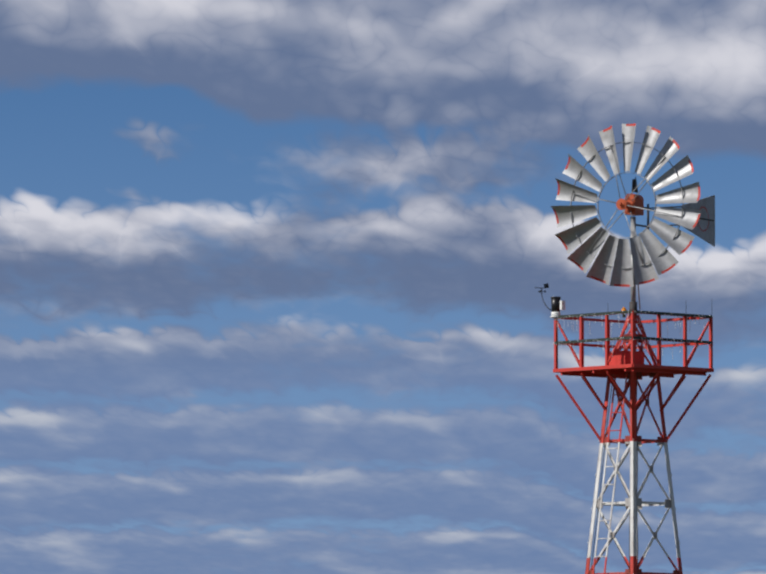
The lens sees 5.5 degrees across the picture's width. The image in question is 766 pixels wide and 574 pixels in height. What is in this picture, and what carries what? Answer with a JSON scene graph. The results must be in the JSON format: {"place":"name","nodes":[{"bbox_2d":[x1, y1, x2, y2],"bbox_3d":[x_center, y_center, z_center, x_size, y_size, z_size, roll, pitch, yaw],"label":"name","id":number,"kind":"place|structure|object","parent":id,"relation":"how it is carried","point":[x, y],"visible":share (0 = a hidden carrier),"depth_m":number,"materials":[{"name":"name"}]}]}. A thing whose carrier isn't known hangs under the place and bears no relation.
{"place":"outdoors","nodes":[
{"label":"outdoors","id":0,"kind":"place"},
{"bbox_2d":[0,0,765,573],"label":"sky","id":1,"kind":"structure","parent":0,"point":[271,270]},
{"bbox_2d":[551,123,700,286],"bbox_3d":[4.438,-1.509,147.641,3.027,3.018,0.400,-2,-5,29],"label":"windmill rotor","id":2,"kind":"object","parent":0,"point":[662,257],"visible":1,"depth_m":147.67,"materials":[{"name":"silver metal"}]},
{"label":"field","id":3,"kind":"structure","parent":0,"visible":0},
{"bbox_2d":[585,315,682,573],"bbox_3d":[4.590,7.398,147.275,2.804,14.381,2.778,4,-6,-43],"label":"lattice tower","id":4,"kind":"structure","parent":3,"relation":"on","point":[635,501],"depth_m":147.38,"materials":[{"name":"metal"}]},
{"bbox_2d":[553,311,713,441],"bbox_3d":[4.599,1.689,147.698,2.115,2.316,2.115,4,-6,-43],"label":"platform railing","id":5,"kind":"object","parent":4,"relation":"on","point":[620,362],"visible":0.67,"depth_m":147.29,"materials":[{"name":"red metal"}]},
{"bbox_2d":[535,283,564,368],"bbox_3d":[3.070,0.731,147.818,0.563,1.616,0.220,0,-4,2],"label":"weather station","id":6,"kind":"object","parent":5,"relation":"attached to","point":[557,305],"visible":0.96,"depth_m":147.78,"materials":[{"name":"white plastic"}]},
{"bbox_2d":[553,307,713,573],"bbox_3d":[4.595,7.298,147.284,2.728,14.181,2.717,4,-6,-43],"label":"string lights","id":7,"kind":"object","parent":4,"relation":"attached to","point":[623,311],"visible":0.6,"depth_m":147.10},
{"bbox_2d":[625,177,714,318],"bbox_3d":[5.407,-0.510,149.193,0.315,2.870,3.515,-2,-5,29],"label":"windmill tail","id":8,"kind":"object","parent":4,"relation":"attached to","point":[704,228],"visible":0.73,"depth_m":149.88}
]}

